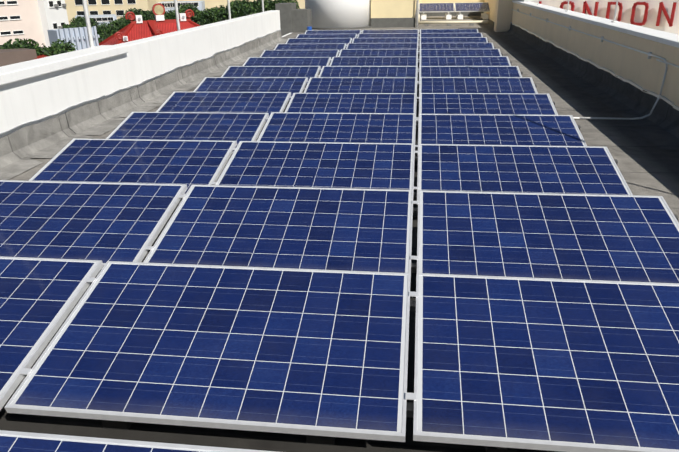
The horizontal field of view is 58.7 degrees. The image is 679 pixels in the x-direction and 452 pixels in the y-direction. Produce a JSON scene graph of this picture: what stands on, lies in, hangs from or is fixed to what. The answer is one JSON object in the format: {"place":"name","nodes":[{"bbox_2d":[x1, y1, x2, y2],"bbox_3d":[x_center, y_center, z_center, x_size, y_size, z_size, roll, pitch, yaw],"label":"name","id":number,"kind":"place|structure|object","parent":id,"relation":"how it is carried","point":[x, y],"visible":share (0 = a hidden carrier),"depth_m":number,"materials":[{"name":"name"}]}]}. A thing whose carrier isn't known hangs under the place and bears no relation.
{"place":"outdoors","nodes":[
{"label":"outdoors","id":0,"kind":"place"},
{"bbox_2d":[102,22,195,44],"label":"red roof","id":1,"kind":"structure","parent":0,"point":[137,32],"depth_m":91.37,"materials":[{"name":"red tile"}]},
{"bbox_2d":[0,0,299,55],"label":"tree","id":2,"kind":"object","parent":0,"point":[241,8],"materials":[{"name":"green plant"}]},
{"bbox_2d":[123,5,185,40],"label":"dormer windows","id":3,"kind":"structure","parent":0,"point":[158,10],"depth_m":92.23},
{"bbox_2d":[0,16,678,451],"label":"roof","id":4,"kind":"structure","parent":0,"point":[646,166],"depth_m":5.58,"materials":[{"name":"grey concrete"}]},
{"bbox_2d":[0,23,678,179],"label":"flashing","id":5,"kind":"object","parent":4,"relation":"on","point":[48,138],"visible":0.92,"depth_m":9.04,"materials":[{"name":"grey concrete"}]},
{"bbox_2d":[312,26,370,29],"bbox_3d":[-0.030,-8.245,24.919,2.880,0.056,2.880,2,22,7],"label":"tank base","id":6,"kind":"object","parent":4,"relation":"on","point":[341,28],"visible":0.33,"depth_m":23.71,"materials":[{"name":"concrete"}]},
{"bbox_2d":[305,0,370,27],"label":"water tank","id":7,"kind":"object","parent":6,"relation":"on","point":[340,13],"visible":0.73,"depth_m":23.62,"materials":[{"name":"white metal"}]},
{"bbox_2d":[15,32,677,451],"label":"panel mounting supports","id":8,"kind":"object","parent":4,"relation":"on","point":[319,440],"visible":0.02,"depth_m":2.68,"materials":[{"name":"metal"}]},
{"bbox_2d":[0,256,103,409],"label":"solar panel","id":9,"kind":"object","parent":8,"relation":"on","point":[40,298],"visible":1,"depth_m":3.04,"materials":[{"name":"glass"}]},
{"bbox_2d":[0,180,187,268],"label":"solar panel","id":10,"kind":"object","parent":8,"relation":"on","point":[119,222],"visible":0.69,"depth_m":4.19,"materials":[{"name":"glass"}]},
{"bbox_2d":[29,138,236,194],"bbox_3d":[-1.851,-0.540,5.436,1.650,0.036,0.990,2,35,7],"label":"solar panel","id":11,"kind":"object","parent":8,"relation":"on","point":[189,163],"visible":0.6,"depth_m":5.46,"materials":[{"name":"glass"}]},
{"bbox_2d":[0,430,275,451],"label":"solar panel","id":12,"kind":"object","parent":8,"relation":"on","point":[13,441],"visible":1,"depth_m":2.00,"materials":[{"name":"glass"}]},
{"bbox_2d":[106,112,268,151],"bbox_3d":[-1.690,-1.034,6.645,1.650,0.035,0.990,2,34,7],"label":"solar panel","id":13,"kind":"object","parent":8,"relation":"on","point":[237,127],"visible":0.62,"depth_m":6.72,"materials":[{"name":"glass"}]},
{"bbox_2d":[4,261,410,441],"bbox_3d":[-0.509,0.511,2.812,1.650,0.036,0.990,2,35,7],"label":"solar panel","id":14,"kind":"object","parent":8,"relation":"on","point":[316,352],"visible":1,"depth_m":2.70,"materials":[{"name":"glass"}]},
{"bbox_2d":[18,31,419,399],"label":"panel clamps","id":15,"kind":"object","parent":8,"relation":"on","point":[408,396],"visible":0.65,"depth_m":3.17,"materials":[{"name":"metal"}]},
{"bbox_2d":[156,92,290,121],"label":"solar panel","id":16,"kind":"object","parent":8,"relation":"on","point":[244,102],"visible":0.62,"depth_m":7.95,"materials":[{"name":"glass"}]},
{"bbox_2d":[193,77,307,104],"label":"solar panel","id":17,"kind":"object","parent":8,"relation":"on","point":[292,85],"visible":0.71,"depth_m":9.20,"materials":[{"name":"glass"}]},
{"bbox_2d":[221,66,320,88],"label":"solar panel","id":18,"kind":"object","parent":8,"relation":"on","point":[272,71],"visible":0.54,"depth_m":10.45,"materials":[{"name":"glass"}]},
{"bbox_2d":[144,185,412,281],"bbox_3d":[-0.346,0.009,4.026,1.650,0.036,0.990,2,35,7],"label":"solar panel","id":19,"kind":"object","parent":8,"relation":"on","point":[352,229],"visible":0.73,"depth_m":3.98,"materials":[{"name":"glass"}]},
{"bbox_2d":[243,57,330,76],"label":"solar panel","id":20,"kind":"object","parent":8,"relation":"on","point":[288,61],"visible":0.52,"depth_m":11.66,"materials":[{"name":"glass"}]},
{"bbox_2d":[260,50,338,61],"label":"solar panel","id":21,"kind":"object","parent":8,"relation":"on","point":[300,53],"visible":0.46,"depth_m":12.88,"materials":[{"name":"glass"}]},
{"bbox_2d":[274,43,345,52],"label":"solar panel","id":22,"kind":"object","parent":8,"relation":"on","point":[339,46],"visible":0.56,"depth_m":14.10,"materials":[{"name":"glass"}]},
{"bbox_2d":[215,141,414,192],"bbox_3d":[-0.184,-0.490,5.231,1.650,0.035,0.990,2,34,7],"label":"solar panel","id":23,"kind":"object","parent":8,"relation":"on","point":[329,165],"visible":0.69,"depth_m":5.26,"materials":[{"name":"glass"}]},
{"bbox_2d":[285,38,351,46],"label":"solar panel","id":24,"kind":"object","parent":8,"relation":"on","point":[317,40],"visible":0.48,"depth_m":15.32,"materials":[{"name":"glass"}]},
{"bbox_2d":[296,34,356,41],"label":"solar panel","id":25,"kind":"object","parent":8,"relation":"on","point":[352,36],"visible":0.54,"depth_m":16.56,"materials":[{"name":"glass"}]},
{"bbox_2d":[305,30,360,34],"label":"solar panel","id":26,"kind":"object","parent":8,"relation":"on","point":[357,32],"visible":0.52,"depth_m":17.77,"materials":[{"name":"glass"}]},
{"bbox_2d":[257,112,415,142],"bbox_3d":[-0.021,-0.989,6.439,1.650,0.035,0.990,2,34,7],"label":"solar panel","id":27,"kind":"object","parent":8,"relation":"on","point":[344,127],"visible":0.77,"depth_m":6.51,"materials":[{"name":"glass"}]},
{"bbox_2d":[285,93,416,112],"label":"solar panel","id":28,"kind":"object","parent":8,"relation":"on","point":[353,102],"visible":0.62,"depth_m":7.77,"materials":[{"name":"glass"}]},
{"bbox_2d":[304,77,416,105],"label":"solar panel","id":29,"kind":"object","parent":8,"relation":"on","point":[361,84],"visible":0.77,"depth_m":9.00,"materials":[{"name":"glass"}]},
{"bbox_2d":[319,66,417,77],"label":"solar panel","id":30,"kind":"object","parent":8,"relation":"on","point":[369,71],"visible":0.58,"depth_m":10.25,"materials":[{"name":"glass"}]},
{"bbox_2d":[329,57,417,65],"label":"solar panel","id":31,"kind":"object","parent":8,"relation":"on","point":[374,61],"visible":0.56,"depth_m":11.45,"materials":[{"name":"glass"}]},
{"bbox_2d":[338,49,417,56],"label":"solar panel","id":32,"kind":"object","parent":8,"relation":"on","point":[378,53],"visible":0.54,"depth_m":12.67,"materials":[{"name":"glass"}]},
{"bbox_2d":[346,43,418,48],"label":"solar panel","id":33,"kind":"object","parent":8,"relation":"on","point":[382,45],"visible":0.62,"depth_m":13.91,"materials":[{"name":"glass"}]},
{"bbox_2d":[352,38,418,42],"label":"solar panel","id":34,"kind":"object","parent":8,"relation":"on","point":[385,40],"visible":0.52,"depth_m":15.12,"materials":[{"name":"glass"}]},
{"bbox_2d":[357,33,418,37],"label":"solar panel","id":35,"kind":"object","parent":8,"relation":"on","point":[391,35],"visible":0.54,"depth_m":16.35,"materials":[{"name":"glass"}]},
{"bbox_2d":[361,29,418,33],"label":"solar panel","id":36,"kind":"object","parent":8,"relation":"on","point":[390,31],"visible":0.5,"depth_m":17.58,"materials":[{"name":"glass"}]},
{"bbox_2d":[420,29,478,32],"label":"solar panel","id":37,"kind":"object","parent":8,"relation":"on","point":[448,30],"visible":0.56,"depth_m":17.37,"materials":[{"name":"glass"}]},
{"bbox_2d":[420,33,482,37],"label":"solar panel","id":38,"kind":"object","parent":8,"relation":"on","point":[433,35],"visible":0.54,"depth_m":16.16,"materials":[{"name":"glass"}]},
{"bbox_2d":[419,37,487,50],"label":"solar panel","id":39,"kind":"object","parent":8,"relation":"on","point":[458,40],"visible":0.5,"depth_m":14.93,"materials":[{"name":"glass"}]},
{"bbox_2d":[419,43,493,58],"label":"solar panel","id":40,"kind":"object","parent":8,"relation":"on","point":[456,45],"visible":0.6,"depth_m":13.70,"materials":[{"name":"glass"}]},
{"bbox_2d":[419,49,501,60],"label":"solar panel","id":41,"kind":"object","parent":8,"relation":"on","point":[454,52],"visible":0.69,"depth_m":12.48,"materials":[{"name":"glass"}]},
{"bbox_2d":[419,56,510,65],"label":"solar panel","id":42,"kind":"object","parent":8,"relation":"on","point":[471,61],"visible":0.6,"depth_m":11.25,"materials":[{"name":"glass"}]},
{"bbox_2d":[419,66,521,76],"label":"solar panel","id":43,"kind":"object","parent":8,"relation":"on","point":[469,71],"visible":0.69,"depth_m":10.05,"materials":[{"name":"glass"}]},
{"bbox_2d":[419,77,537,92],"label":"solar panel","id":44,"kind":"object","parent":8,"relation":"on","point":[476,84],"visible":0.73,"depth_m":8.80,"materials":[{"name":"glass"}]},
{"bbox_2d":[419,93,557,114],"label":"solar panel","id":45,"kind":"object","parent":8,"relation":"on","point":[494,103],"visible":0.6,"depth_m":7.56,"materials":[{"name":"glass"}]},
{"bbox_2d":[418,114,586,145],"bbox_3d":[1.645,-0.936,6.243,1.650,0.035,0.990,2,34,7],"label":"solar panel","id":46,"kind":"object","parent":8,"relation":"on","point":[499,129],"visible":0.71,"depth_m":6.31,"materials":[{"name":"glass"}]},
{"bbox_2d":[417,144,632,204],"bbox_3d":[1.482,-0.434,5.029,1.650,0.036,0.990,2,34,7],"label":"solar panel","id":47,"kind":"object","parent":8,"relation":"on","point":[531,169],"visible":0.75,"depth_m":5.05,"materials":[{"name":"glass"}]},
{"bbox_2d":[413,273,678,451],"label":"solar panel","id":48,"kind":"object","parent":8,"relation":"on","point":[563,365],"visible":1,"depth_m":2.57,"materials":[{"name":"glass"}]},
{"bbox_2d":[417,190,678,282],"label":"solar panel","id":49,"kind":"object","parent":8,"relation":"on","point":[632,238],"visible":0.75,"depth_m":3.79,"materials":[{"name":"glass"}]},
{"bbox_2d":[307,23,473,29],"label":"concrete blocks","id":50,"kind":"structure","parent":4,"relation":"on","point":[310,27],"depth_m":24.37,"materials":[{"name":"concrete"}]},
{"bbox_2d":[418,14,487,23],"bbox_3d":[4.582,-8.396,24.498,2.859,0.395,0.150,1,22,4],"label":"ledge","id":51,"kind":"object","parent":50,"relation":"on","point":[451,22],"visible":0.88,"depth_m":24.50,"materials":[{"name":"white concrete"}]},
{"bbox_2d":[415,0,418,26],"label":"vent pipe","id":52,"kind":"object","parent":4,"relation":"on","point":[417,7],"visible":1,"depth_m":23.78,"materials":[{"name":"white plastic"}]},
{"bbox_2d":[371,0,483,17],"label":"building wall","id":53,"kind":"structure","parent":4,"relation":"on","point":[393,8],"depth_m":24.02,"materials":[{"name":"beige paint"}]},
{"bbox_2d":[421,12,488,19],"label":"pv mounts","id":54,"kind":"object","parent":4,"relation":"on","point":[485,15],"visible":0.56,"depth_m":28.13,"materials":[{"name":"metal"}]},
{"bbox_2d":[419,3,454,12],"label":"solar panel","id":55,"kind":"object","parent":54,"relation":"on","point":[436,7],"visible":1,"depth_m":28.45,"materials":[{"name":"glass"}]},
{"bbox_2d":[455,2,489,11],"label":"solar panel","id":56,"kind":"object","parent":54,"relation":"on","point":[474,7],"visible":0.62,"depth_m":28.22,"materials":[{"name":"glass"}]},
{"bbox_2d":[511,9,678,119],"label":"conduit","id":57,"kind":"object","parent":4,"relation":"on","point":[649,54],"visible":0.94,"depth_m":8.21,"materials":[{"name":"white plastic"}]},
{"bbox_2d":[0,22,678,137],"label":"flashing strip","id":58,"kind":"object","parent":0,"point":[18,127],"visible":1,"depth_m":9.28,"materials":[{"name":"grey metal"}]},
{"label":"ground","id":59,"kind":"structure","parent":0,"visible":0},
{"bbox_2d":[0,0,198,35],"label":"windows","id":60,"kind":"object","parent":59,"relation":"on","point":[93,2],"visible":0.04,"depth_m":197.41,"materials":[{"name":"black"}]},
{"bbox_2d":[0,10,293,132],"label":"parapet","id":61,"kind":"structure","parent":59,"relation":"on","point":[35,89],"depth_m":8.84,"materials":[{"name":"white paint"}]},
{"bbox_2d":[82,0,617,47],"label":"posts","id":62,"kind":"object","parent":61,"relation":"on","point":[88,24],"visible":0.46,"depth_m":10.53,"materials":[{"name":"white metal"}]},
{"bbox_2d":[0,0,304,66],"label":"background buildings","id":63,"kind":"structure","parent":59,"relation":"on","point":[38,19],"depth_m":136.04,"materials":[{"name":"beige concrete"}]},
{"bbox_2d":[275,3,483,35],"bbox_3d":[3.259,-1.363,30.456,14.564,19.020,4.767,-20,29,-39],"label":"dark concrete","id":64,"kind":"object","parent":59,"relation":"on","point":[293,19],"visible":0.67,"depth_m":22.77,"materials":[{"name":"grey concrete"}]},
{"bbox_2d":[484,0,678,106],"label":"parapet","id":65,"kind":"structure","parent":59,"relation":"on","point":[640,69],"depth_m":10.48,"materials":[{"name":"beige paint"}]},
{"bbox_2d":[512,0,678,47],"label":"coping","id":66,"kind":"object","parent":65,"relation":"on","point":[667,38],"visible":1,"depth_m":10.17,"materials":[{"name":"white paint"}]},
{"bbox_2d":[524,0,678,34],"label":"sign wall","id":67,"kind":"structure","parent":59,"relation":"on","point":[653,9],"depth_m":17.80,"materials":[{"name":"white paint"}]},
{"bbox_2d":[539,1,676,26],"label":"sign letters","id":68,"kind":"object","parent":67,"relation":"attached to","point":[660,10],"visible":0.65,"depth_m":17.72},
{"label":"china","id":69,"kind":"object","parent":59,"relation":"on","visible":0},
{"bbox_2d":[58,26,99,49],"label":"grey ribs","id":70,"kind":"object","parent":69,"relation":"on","point":[76,38],"visible":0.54,"depth_m":86.00,"materials":[{"name":"grey metal"}]},
{"bbox_2d":[99,3,199,45],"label":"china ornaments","id":71,"kind":"object","parent":69,"relation":"on","point":[155,30],"visible":0.48,"depth_m":91.68}
]}

